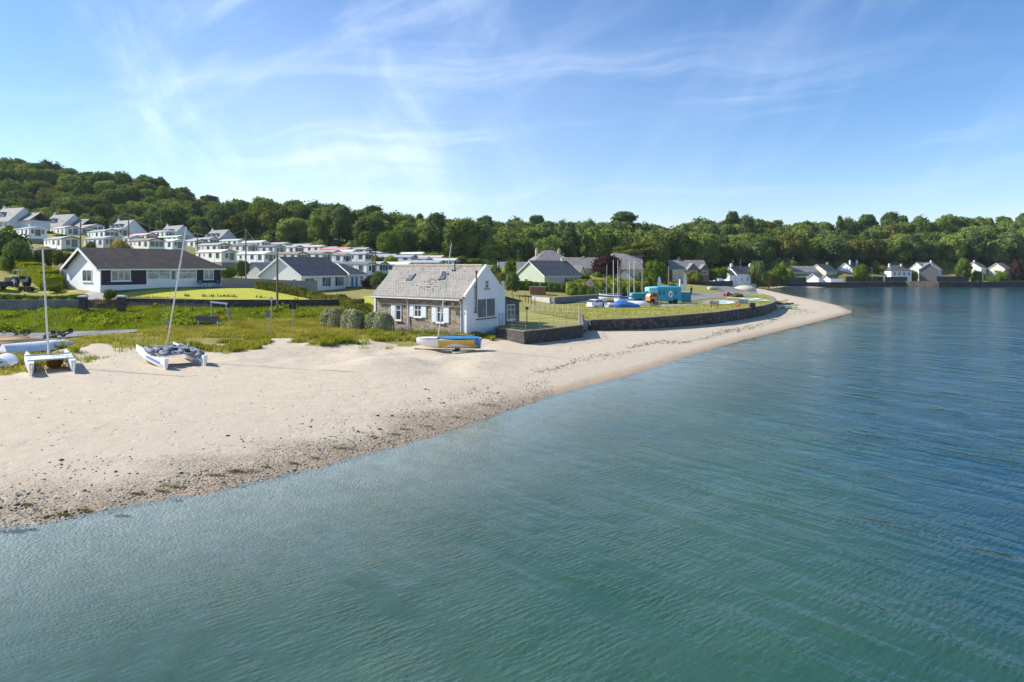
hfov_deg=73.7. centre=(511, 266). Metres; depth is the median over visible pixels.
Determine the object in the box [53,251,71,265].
garden shrub
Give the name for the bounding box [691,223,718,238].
broadleaf tree
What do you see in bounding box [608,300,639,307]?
covered boat
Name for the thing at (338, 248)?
static caravan
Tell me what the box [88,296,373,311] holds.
seeding grass
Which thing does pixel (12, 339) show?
upturned boat
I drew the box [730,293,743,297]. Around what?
terrace shrub
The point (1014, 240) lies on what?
broadleaf tree
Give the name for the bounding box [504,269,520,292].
clipped bush
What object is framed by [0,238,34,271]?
dark shrub
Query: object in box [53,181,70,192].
broadleaf tree
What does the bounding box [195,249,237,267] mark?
static caravan
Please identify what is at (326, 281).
window
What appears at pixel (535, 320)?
yard lawn
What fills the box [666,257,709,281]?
brown stone house
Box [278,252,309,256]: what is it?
static caravan
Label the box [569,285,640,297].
court hedge
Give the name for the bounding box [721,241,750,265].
broadleaf tree
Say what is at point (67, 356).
beach catamaran
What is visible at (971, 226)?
broadleaf tree
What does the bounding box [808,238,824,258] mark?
broadleaf tree
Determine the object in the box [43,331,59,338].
boat trolley
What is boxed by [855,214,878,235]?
broadleaf tree
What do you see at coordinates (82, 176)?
broadleaf tree
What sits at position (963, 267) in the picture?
garden tree
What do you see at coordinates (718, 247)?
broadleaf tree
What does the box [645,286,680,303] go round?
catering truck
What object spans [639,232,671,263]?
broadleaf tree
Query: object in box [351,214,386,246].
broadleaf tree
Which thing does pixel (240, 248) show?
static caravan
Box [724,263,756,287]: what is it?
white cottage
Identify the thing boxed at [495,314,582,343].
yard wall
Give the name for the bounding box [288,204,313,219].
broadleaf tree
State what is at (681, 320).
sea wall
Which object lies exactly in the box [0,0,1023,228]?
sky
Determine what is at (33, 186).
broadleaf tree
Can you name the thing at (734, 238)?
broadleaf tree
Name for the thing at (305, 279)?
window
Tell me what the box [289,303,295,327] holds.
double sign
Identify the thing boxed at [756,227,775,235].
broadleaf tree
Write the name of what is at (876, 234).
broadleaf tree
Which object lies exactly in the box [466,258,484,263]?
green bush
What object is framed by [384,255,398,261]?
yellow bush
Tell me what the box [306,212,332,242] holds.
broadleaf tree
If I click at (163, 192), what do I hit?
broadleaf tree
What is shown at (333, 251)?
static caravan
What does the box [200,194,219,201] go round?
broadleaf tree
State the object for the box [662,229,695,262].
broadleaf tree
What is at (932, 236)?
broadleaf tree
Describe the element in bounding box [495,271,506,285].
olive bush
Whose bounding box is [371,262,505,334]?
stone cottage
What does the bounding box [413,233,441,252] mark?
broadleaf tree
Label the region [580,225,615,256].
broadleaf tree
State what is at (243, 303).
lawn wall
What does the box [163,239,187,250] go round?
static caravan
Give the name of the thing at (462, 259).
olive bush
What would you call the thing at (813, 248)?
broadleaf tree
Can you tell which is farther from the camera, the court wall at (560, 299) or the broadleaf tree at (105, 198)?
the broadleaf tree at (105, 198)
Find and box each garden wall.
[0,300,77,310]
[763,277,805,284]
[845,276,882,281]
[884,277,906,280]
[936,276,968,281]
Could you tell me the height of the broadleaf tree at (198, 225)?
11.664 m
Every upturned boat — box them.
[0,336,46,345]
[0,353,19,366]
[628,301,648,304]
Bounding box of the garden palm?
[912,269,918,280]
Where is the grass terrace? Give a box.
[533,292,772,319]
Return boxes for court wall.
[532,296,550,302]
[553,293,622,303]
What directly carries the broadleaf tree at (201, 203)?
on the ground at (84, 411)
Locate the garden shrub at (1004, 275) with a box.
[994,270,1010,281]
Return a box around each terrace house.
[564,256,605,276]
[614,258,642,278]
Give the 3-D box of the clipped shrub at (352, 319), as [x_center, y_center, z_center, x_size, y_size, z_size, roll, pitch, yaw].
[-14.947,5.805,64.087,2.547,3.648,1.680,0,0,32]
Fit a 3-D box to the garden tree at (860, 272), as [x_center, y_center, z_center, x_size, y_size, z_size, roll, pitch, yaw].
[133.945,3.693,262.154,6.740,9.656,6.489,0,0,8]
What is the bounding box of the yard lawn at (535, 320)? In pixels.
[498,312,577,329]
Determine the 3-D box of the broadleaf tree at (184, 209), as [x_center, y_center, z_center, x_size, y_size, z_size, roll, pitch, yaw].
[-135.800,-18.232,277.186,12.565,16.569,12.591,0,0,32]
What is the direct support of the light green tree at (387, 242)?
on the ground at (84, 411)
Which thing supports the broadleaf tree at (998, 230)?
on the ground at (84, 411)
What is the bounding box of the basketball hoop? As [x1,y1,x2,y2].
[586,281,592,286]
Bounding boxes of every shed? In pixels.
[529,286,545,294]
[617,270,635,279]
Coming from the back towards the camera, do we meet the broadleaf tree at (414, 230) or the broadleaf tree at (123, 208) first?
the broadleaf tree at (123, 208)
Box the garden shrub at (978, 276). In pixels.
[970,270,985,281]
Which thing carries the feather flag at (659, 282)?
on the grass terrace
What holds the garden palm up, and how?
on the ground at (84, 411)
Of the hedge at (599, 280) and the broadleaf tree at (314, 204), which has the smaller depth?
the hedge at (599, 280)
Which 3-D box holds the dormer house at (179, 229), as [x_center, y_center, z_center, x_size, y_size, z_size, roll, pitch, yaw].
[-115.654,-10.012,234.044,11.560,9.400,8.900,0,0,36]
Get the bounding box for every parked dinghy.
[599,276,621,300]
[614,274,633,300]
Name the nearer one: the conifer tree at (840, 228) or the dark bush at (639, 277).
the dark bush at (639, 277)
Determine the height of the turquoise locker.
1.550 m
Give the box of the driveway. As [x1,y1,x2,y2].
[85,291,114,304]
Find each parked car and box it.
[586,299,606,306]
[708,286,720,289]
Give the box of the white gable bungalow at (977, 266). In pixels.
[970,261,986,273]
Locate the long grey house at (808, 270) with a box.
[787,266,817,274]
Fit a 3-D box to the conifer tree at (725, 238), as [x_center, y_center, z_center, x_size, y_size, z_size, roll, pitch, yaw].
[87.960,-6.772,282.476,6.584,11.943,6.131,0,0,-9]
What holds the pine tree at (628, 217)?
on the ground at (84, 411)
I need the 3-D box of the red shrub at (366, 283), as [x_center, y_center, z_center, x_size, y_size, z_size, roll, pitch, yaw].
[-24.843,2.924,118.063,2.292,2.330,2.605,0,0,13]
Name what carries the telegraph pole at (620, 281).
on the ground at (84, 411)
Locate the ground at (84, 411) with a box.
[0,199,1023,611]
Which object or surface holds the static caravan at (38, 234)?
on the ground at (84, 411)
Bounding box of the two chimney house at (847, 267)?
[836,260,859,272]
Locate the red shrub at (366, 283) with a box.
[360,277,372,288]
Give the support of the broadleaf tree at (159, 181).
on the ground at (84, 411)
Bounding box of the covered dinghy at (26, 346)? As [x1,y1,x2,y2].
[0,340,75,353]
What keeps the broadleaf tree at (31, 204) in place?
on the ground at (84, 411)
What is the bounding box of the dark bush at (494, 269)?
[490,265,501,276]
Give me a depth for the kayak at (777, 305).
108.02 m
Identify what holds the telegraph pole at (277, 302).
on the ground at (84, 411)
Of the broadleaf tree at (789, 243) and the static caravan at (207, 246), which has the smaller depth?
the static caravan at (207, 246)
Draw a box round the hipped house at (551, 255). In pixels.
[528,248,563,260]
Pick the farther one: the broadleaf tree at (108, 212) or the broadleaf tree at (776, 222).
the broadleaf tree at (776, 222)
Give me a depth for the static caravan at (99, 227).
181.01 m
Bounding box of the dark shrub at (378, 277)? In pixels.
[369,270,386,287]
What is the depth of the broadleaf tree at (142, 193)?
309.38 m
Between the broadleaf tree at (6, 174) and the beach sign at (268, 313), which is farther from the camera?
the broadleaf tree at (6, 174)
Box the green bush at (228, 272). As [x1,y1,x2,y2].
[221,267,238,277]
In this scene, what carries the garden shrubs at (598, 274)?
on the ground at (84, 411)
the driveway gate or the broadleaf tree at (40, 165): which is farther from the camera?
the broadleaf tree at (40, 165)
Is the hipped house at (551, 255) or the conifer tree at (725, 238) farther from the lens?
the conifer tree at (725, 238)
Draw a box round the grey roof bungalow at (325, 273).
[256,256,368,290]
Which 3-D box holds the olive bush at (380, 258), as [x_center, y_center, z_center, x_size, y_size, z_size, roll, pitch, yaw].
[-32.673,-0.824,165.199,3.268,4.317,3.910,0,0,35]
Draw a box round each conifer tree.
[186,201,202,219]
[416,213,423,218]
[527,215,537,224]
[560,221,581,256]
[633,222,643,229]
[719,228,728,238]
[722,236,729,243]
[835,216,846,235]
[861,230,870,239]
[915,221,923,233]
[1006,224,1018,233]
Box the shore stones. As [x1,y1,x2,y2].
[0,386,538,512]
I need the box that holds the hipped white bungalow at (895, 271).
[879,263,912,280]
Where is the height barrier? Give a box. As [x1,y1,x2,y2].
[210,301,228,318]
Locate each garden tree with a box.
[683,270,703,284]
[709,270,718,280]
[711,267,729,280]
[748,261,769,288]
[765,270,777,287]
[772,265,788,285]
[786,267,795,276]
[852,264,870,281]
[874,265,886,273]
[954,257,972,278]
[996,257,1012,263]
[1009,258,1023,281]
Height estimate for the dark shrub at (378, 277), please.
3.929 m
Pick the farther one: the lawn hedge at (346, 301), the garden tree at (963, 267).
the garden tree at (963, 267)
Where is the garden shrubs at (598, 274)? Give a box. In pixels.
[589,264,875,286]
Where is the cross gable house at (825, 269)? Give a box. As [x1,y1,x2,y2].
[813,262,837,274]
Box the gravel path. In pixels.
[658,299,732,306]
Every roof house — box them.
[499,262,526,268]
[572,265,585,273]
[611,253,642,262]
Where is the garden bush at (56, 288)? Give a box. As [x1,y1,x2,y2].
[46,284,62,291]
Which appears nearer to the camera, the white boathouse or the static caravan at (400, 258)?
the static caravan at (400, 258)
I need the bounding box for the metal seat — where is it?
[710,301,718,308]
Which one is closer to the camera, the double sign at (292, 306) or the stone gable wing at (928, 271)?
the double sign at (292, 306)
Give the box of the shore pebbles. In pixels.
[0,373,555,532]
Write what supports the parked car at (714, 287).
on the ground at (84, 411)
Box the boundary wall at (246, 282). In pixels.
[221,278,316,290]
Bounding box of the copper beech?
[590,254,621,276]
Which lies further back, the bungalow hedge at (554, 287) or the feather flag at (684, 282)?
the bungalow hedge at (554, 287)
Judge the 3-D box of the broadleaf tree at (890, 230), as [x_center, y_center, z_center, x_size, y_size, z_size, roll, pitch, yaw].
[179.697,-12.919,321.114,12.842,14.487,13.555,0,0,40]
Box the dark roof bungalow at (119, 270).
[53,247,225,292]
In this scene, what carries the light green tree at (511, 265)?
on the ground at (84, 411)
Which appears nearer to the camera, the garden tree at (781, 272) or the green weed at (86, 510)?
the green weed at (86, 510)
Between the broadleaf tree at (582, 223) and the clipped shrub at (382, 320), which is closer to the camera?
the clipped shrub at (382, 320)
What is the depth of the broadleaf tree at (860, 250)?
283.46 m
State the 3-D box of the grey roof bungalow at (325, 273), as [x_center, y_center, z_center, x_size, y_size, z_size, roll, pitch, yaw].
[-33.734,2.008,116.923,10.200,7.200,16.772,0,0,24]
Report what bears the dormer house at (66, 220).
on the ground at (84, 411)
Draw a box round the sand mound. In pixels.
[735,285,756,291]
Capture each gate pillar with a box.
[77,295,88,310]
[116,295,127,312]
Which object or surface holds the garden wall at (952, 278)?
on the ground at (84, 411)
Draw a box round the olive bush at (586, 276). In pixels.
[581,272,591,278]
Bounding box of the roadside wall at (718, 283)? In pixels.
[675,281,732,285]
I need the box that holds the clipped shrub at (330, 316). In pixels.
[319,307,343,327]
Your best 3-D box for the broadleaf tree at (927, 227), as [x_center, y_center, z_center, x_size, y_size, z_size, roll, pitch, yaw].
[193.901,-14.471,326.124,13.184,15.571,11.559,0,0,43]
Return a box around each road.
[0,329,138,337]
[549,285,756,302]
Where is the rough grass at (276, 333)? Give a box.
[136,316,367,337]
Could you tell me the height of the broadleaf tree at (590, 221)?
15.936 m
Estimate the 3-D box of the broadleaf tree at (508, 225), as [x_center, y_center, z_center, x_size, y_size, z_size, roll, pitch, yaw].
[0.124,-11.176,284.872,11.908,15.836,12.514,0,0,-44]
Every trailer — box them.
[0,281,12,288]
[630,293,646,300]
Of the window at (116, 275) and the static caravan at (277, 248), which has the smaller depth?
the window at (116, 275)
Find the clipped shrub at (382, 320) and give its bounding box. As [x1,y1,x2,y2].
[363,311,394,330]
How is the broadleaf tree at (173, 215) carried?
on the ground at (84, 411)
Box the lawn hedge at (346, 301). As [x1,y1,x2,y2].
[254,281,366,310]
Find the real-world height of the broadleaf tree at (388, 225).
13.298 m
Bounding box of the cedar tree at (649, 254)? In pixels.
[613,238,668,268]
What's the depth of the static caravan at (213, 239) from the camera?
198.74 m
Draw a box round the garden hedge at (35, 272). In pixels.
[0,255,64,290]
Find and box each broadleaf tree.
[0,157,17,169]
[0,167,17,181]
[0,178,27,196]
[0,199,13,206]
[0,205,31,211]
[5,163,24,169]
[5,189,34,200]
[11,165,41,183]
[20,199,44,212]
[23,179,52,196]
[27,163,49,168]
[33,207,70,218]
[35,189,64,201]
[37,169,60,186]
[38,186,63,191]
[49,193,66,198]
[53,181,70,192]
[53,196,74,203]
[55,200,86,216]
[56,168,79,174]
[56,174,81,184]
[65,179,95,195]
[73,173,89,182]
[77,195,111,208]
[78,213,108,228]
[85,171,119,185]
[87,194,111,203]
[87,204,119,225]
[92,180,117,194]
[97,189,128,204]
[105,212,147,231]
[112,171,134,184]
[112,184,140,202]
[114,203,141,216]
[125,200,138,205]
[130,205,146,217]
[133,174,154,182]
[133,181,155,191]
[133,216,154,231]
[135,202,152,210]
[137,188,155,198]
[138,196,158,203]
[141,211,155,230]
[144,177,170,187]
[153,185,174,199]
[153,204,185,230]
[166,201,188,215]
[167,197,186,206]
[175,192,196,202]
[177,215,200,237]
[186,215,211,237]
[196,201,208,206]
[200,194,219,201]
[200,204,220,216]
[206,200,234,231]
[221,214,257,238]
[232,199,250,232]
[237,211,256,231]
[247,196,268,210]
[250,198,275,232]
[261,205,290,241]
[273,202,284,233]
[274,217,307,242]
[283,199,302,207]
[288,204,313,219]
[296,199,325,210]
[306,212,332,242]
[328,202,350,242]
[329,205,354,243]
[348,209,369,241]
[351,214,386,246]
[362,205,383,213]
[365,210,390,221]
[368,220,392,246]
[386,212,411,226]
[392,227,419,251]
[396,225,418,236]
[405,213,415,222]
[413,225,423,232]
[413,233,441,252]
[415,221,424,227]
[421,212,448,250]
[442,217,484,257]
[462,217,496,258]
[476,215,493,226]
[477,236,508,259]
[493,220,504,227]
[493,227,526,242]
[501,221,520,228]
[506,236,533,261]
[507,215,523,222]
[521,225,553,240]
[527,237,537,260]
[531,236,562,256]
[534,215,544,223]
[536,221,555,227]
[546,220,565,237]
[548,234,574,256]
[574,226,585,256]
[575,218,595,225]
[576,221,591,226]
[580,223,590,229]
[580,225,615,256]
[596,222,605,226]
[604,220,632,231]
[605,222,626,231]
[611,228,634,251]
[630,228,648,236]
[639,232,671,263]
[641,228,659,239]
[642,221,651,227]
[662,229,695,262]
[687,230,718,264]
[689,216,711,227]
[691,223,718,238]
[701,232,722,265]
[703,223,718,231]
[712,221,725,227]
[717,223,737,235]
[720,242,744,265]
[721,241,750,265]
[723,211,739,224]
[726,233,752,241]
[737,216,758,234]
[737,237,752,264]
[742,232,756,237]
[745,238,772,265]
[751,234,779,258]
[753,218,767,227]
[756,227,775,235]
[765,221,780,229]
[772,219,783,226]
[777,232,810,259]
[782,224,793,228]
[792,223,815,238]
[793,220,816,230]
[793,239,820,260]
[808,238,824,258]
[811,221,829,232]
[812,232,835,239]
[814,229,837,237]
[816,235,853,262]
[819,221,834,232]
[838,234,853,241]
[844,216,858,235]
[847,239,872,254]
[848,240,868,261]
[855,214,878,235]
[860,230,884,259]
[866,238,886,260]
[867,229,886,238]
[870,224,883,230]
[878,237,912,261]
[879,211,903,225]
[882,223,909,238]
[892,233,921,240]
[896,221,915,233]
[897,215,910,222]
[901,233,929,264]
[911,220,932,232]
[920,230,941,240]
[920,240,946,261]
[930,220,953,234]
[930,228,951,234]
[934,214,960,234]
[938,234,967,261]
[952,230,969,256]
[958,216,977,226]
[959,225,979,229]
[965,230,986,260]
[973,216,996,227]
[979,227,1001,234]
[980,230,996,263]
[980,238,1009,263]
[994,216,1011,226]
[995,229,1023,259]
[996,218,1020,235]
[1016,213,1023,227]
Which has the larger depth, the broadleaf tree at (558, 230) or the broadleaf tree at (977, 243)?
the broadleaf tree at (977, 243)
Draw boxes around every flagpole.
[613,260,613,301]
[629,260,629,294]
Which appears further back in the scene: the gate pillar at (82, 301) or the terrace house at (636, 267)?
the terrace house at (636, 267)
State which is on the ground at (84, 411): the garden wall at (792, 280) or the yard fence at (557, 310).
the garden wall at (792, 280)
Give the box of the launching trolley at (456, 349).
[414,348,474,351]
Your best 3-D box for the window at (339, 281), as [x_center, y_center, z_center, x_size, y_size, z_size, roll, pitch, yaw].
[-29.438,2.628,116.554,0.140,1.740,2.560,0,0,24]
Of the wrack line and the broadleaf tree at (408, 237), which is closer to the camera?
the wrack line
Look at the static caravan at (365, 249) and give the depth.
198.37 m
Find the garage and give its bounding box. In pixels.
[247,262,269,278]
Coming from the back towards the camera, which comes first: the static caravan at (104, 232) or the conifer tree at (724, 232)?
the conifer tree at (724, 232)
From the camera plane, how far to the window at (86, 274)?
80.59 m
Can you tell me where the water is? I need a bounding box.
[0,286,1023,681]
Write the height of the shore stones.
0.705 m
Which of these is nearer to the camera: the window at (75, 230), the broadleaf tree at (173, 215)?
the window at (75, 230)
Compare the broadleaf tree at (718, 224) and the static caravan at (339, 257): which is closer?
the static caravan at (339, 257)
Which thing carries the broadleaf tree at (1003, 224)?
on the ground at (84, 411)
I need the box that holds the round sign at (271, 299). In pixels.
[269,297,272,322]
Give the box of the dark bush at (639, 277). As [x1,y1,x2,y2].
[635,273,647,281]
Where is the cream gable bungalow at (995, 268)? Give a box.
[987,263,1010,276]
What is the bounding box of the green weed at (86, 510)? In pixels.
[0,402,496,534]
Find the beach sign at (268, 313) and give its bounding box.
[266,310,269,335]
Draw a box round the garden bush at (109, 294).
[103,289,117,300]
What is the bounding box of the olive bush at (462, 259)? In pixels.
[450,255,466,263]
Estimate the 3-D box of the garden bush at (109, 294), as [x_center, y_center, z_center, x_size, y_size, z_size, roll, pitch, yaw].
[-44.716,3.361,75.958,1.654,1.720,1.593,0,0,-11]
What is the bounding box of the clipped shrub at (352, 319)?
[340,309,364,329]
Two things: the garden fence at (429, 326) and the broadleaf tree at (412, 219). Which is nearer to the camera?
the garden fence at (429, 326)
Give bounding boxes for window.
[34,229,40,235]
[71,239,77,246]
[73,228,77,233]
[81,270,91,281]
[110,270,131,281]
[147,270,169,278]
[150,241,154,246]
[159,241,163,246]
[177,242,181,247]
[177,270,195,278]
[203,270,214,279]
[229,252,234,259]
[268,254,272,261]
[304,278,313,280]
[321,277,330,287]
[335,277,344,286]
[394,305,401,320]
[413,305,421,317]
[435,306,444,323]
[476,297,496,319]
[484,280,489,288]
[506,304,515,320]
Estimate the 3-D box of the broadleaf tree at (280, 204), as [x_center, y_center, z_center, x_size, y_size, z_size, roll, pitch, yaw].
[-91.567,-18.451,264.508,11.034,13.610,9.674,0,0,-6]
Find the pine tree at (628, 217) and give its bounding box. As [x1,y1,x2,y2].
[606,211,638,228]
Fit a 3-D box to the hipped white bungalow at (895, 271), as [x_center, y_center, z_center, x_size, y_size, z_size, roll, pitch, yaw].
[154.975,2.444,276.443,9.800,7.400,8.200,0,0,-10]
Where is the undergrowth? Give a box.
[195,230,1023,270]
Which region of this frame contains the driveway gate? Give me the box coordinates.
[87,299,116,307]
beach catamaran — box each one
[24,248,75,377]
[136,227,207,369]
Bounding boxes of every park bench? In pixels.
[195,316,221,326]
[650,302,660,309]
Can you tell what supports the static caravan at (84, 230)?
on the ground at (84, 411)
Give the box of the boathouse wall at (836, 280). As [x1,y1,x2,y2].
[830,279,842,281]
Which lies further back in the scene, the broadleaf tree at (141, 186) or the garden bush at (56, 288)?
the broadleaf tree at (141, 186)
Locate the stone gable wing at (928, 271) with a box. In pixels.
[918,263,939,280]
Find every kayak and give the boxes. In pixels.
[776,304,794,306]
[776,306,797,308]
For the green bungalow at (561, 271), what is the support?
on the ground at (84, 411)
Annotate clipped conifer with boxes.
[234,259,250,277]
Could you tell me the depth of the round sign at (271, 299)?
65.97 m
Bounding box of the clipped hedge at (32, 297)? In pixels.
[0,293,87,299]
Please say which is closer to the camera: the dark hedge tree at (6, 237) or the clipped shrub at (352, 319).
the clipped shrub at (352, 319)
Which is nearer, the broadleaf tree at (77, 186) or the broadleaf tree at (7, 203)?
the broadleaf tree at (7, 203)
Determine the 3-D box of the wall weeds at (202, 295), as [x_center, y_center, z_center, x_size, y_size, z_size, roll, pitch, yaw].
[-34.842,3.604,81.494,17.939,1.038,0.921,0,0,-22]
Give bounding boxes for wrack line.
[530,310,812,372]
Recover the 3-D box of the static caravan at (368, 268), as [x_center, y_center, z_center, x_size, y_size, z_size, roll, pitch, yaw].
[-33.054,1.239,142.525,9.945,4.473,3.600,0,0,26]
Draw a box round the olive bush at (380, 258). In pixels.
[371,254,384,260]
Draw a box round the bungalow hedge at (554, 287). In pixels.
[518,280,565,292]
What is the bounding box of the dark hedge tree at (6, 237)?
[0,228,34,257]
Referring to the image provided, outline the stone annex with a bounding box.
[505,296,521,323]
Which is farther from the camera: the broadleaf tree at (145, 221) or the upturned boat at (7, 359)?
the broadleaf tree at (145, 221)
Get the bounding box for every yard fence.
[499,311,578,330]
[528,303,578,324]
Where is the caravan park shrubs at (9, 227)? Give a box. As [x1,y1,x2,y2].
[2,225,467,277]
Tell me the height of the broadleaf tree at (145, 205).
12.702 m
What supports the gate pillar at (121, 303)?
on the ground at (84, 411)
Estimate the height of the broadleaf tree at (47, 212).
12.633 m
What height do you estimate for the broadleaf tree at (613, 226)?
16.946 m
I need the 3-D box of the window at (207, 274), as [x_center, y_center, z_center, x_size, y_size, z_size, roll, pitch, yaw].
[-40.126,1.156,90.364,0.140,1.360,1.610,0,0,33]
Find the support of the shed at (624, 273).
on the ground at (84, 411)
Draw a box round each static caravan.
[14,226,47,242]
[43,236,80,250]
[50,226,79,233]
[77,224,105,229]
[81,226,95,233]
[84,236,121,247]
[87,229,120,236]
[111,227,131,235]
[119,236,142,242]
[128,238,165,248]
[129,233,159,237]
[148,230,175,237]
[159,235,189,239]
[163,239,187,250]
[186,239,207,247]
[190,237,220,242]
[195,243,231,250]
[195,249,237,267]
[220,239,247,243]
[230,243,259,254]
[237,251,278,263]
[240,240,271,244]
[259,245,284,251]
[271,242,291,245]
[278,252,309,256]
[285,245,304,251]
[301,245,327,251]
[306,251,332,260]
[307,250,341,252]
[320,247,354,249]
[332,253,353,261]
[333,262,377,277]
[338,252,374,260]
[340,250,360,251]
[349,261,389,274]
[354,247,373,251]
[378,255,416,261]
[387,262,414,273]
[400,252,426,255]
[402,260,445,263]
[413,256,431,259]
[417,255,446,257]
[430,258,460,263]
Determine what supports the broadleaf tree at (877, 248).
on the ground at (84, 411)
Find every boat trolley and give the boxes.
[13,331,29,335]
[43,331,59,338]
[51,328,72,338]
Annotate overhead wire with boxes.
[20,217,127,222]
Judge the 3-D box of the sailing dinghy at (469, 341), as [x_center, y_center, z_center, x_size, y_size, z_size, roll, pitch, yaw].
[-4.916,2.268,52.614,5.020,8.104,1.837,0,0,4]
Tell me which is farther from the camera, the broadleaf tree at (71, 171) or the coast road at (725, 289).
the broadleaf tree at (71, 171)
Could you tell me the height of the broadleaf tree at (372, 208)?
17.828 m
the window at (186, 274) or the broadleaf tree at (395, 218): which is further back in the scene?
the broadleaf tree at (395, 218)
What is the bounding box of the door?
[170,270,176,286]
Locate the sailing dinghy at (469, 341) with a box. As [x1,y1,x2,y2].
[416,243,481,348]
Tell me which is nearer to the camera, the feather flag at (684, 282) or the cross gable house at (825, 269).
the feather flag at (684, 282)
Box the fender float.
[452,351,466,353]
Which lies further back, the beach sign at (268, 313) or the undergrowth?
the undergrowth
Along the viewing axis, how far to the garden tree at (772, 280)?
230.51 m
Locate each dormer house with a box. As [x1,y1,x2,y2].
[0,206,51,229]
[49,212,95,227]
[109,219,147,233]
[159,224,195,239]
[204,228,236,239]
[909,260,942,279]
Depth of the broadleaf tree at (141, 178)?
335.47 m
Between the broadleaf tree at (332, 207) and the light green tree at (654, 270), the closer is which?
the light green tree at (654, 270)
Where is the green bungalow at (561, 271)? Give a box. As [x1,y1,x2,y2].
[516,257,582,283]
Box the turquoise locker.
[678,292,690,301]
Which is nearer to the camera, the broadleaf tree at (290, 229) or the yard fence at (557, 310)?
the yard fence at (557, 310)
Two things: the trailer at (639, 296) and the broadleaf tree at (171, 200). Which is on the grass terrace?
the trailer at (639, 296)
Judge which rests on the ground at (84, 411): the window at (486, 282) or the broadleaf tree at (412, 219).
the broadleaf tree at (412, 219)
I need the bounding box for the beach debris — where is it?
[4,342,628,469]
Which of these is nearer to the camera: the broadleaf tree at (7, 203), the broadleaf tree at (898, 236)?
the broadleaf tree at (7, 203)
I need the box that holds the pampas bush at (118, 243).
[112,237,133,247]
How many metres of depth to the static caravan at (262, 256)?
144.97 m
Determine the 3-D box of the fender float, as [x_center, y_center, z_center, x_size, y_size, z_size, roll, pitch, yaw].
[-3.975,6.562,51.784,1.100,0.216,0.498,0,0,-10]
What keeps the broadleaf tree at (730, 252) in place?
on the ground at (84, 411)
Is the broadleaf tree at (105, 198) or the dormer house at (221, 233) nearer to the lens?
the dormer house at (221, 233)
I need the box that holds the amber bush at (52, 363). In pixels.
[37,351,66,368]
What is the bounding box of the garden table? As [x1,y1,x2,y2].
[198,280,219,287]
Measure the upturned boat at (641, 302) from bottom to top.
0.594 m
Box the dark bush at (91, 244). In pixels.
[84,241,96,247]
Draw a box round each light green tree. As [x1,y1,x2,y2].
[376,229,403,254]
[504,259,516,272]
[643,260,666,286]
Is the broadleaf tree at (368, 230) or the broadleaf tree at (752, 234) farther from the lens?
the broadleaf tree at (752, 234)
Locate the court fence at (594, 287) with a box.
[549,278,621,297]
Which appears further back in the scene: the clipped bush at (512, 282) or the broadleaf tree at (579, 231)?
the broadleaf tree at (579, 231)
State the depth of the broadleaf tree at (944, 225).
329.53 m
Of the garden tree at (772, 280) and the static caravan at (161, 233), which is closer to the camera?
the static caravan at (161, 233)
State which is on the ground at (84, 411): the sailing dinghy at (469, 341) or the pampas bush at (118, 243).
the pampas bush at (118, 243)
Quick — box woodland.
[4,158,1017,257]
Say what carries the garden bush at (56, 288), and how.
on the ground at (84, 411)
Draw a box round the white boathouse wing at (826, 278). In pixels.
[821,275,833,281]
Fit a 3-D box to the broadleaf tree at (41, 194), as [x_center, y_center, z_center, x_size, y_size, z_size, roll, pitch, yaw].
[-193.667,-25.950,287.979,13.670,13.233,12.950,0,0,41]
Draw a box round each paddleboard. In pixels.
[719,301,735,303]
[748,299,770,300]
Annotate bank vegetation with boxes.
[0,302,373,332]
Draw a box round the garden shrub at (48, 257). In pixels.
[32,246,54,265]
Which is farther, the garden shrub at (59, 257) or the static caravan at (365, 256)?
the static caravan at (365, 256)
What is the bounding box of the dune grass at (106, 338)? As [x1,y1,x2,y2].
[0,323,451,374]
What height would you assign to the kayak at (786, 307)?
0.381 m
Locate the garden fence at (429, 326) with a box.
[409,323,453,336]
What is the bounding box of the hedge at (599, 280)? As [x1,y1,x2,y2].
[566,278,633,282]
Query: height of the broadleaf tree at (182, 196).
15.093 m
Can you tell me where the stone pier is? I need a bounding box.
[748,302,754,309]
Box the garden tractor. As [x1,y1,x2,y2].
[4,270,31,286]
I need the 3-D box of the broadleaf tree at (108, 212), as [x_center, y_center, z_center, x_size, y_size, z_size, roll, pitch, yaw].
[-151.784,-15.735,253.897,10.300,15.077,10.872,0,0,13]
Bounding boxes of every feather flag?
[657,276,660,301]
[683,272,686,290]
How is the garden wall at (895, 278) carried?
on the ground at (84, 411)
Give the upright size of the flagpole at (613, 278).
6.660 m
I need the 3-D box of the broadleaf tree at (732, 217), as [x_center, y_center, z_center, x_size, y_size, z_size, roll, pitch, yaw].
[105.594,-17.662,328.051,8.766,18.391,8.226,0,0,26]
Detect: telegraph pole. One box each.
[245,229,246,277]
[276,252,278,309]
[620,266,620,296]
[668,266,669,285]
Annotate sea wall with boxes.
[588,294,776,330]
[762,281,1023,286]
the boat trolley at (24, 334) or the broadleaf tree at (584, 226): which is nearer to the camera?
the boat trolley at (24, 334)
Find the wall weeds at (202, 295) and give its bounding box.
[139,294,298,298]
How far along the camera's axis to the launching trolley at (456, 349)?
52.60 m
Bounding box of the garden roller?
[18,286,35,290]
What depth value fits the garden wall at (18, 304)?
72.32 m
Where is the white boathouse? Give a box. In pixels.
[806,273,821,281]
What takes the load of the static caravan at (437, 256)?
on the ground at (84, 411)
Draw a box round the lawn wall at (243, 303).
[126,298,364,307]

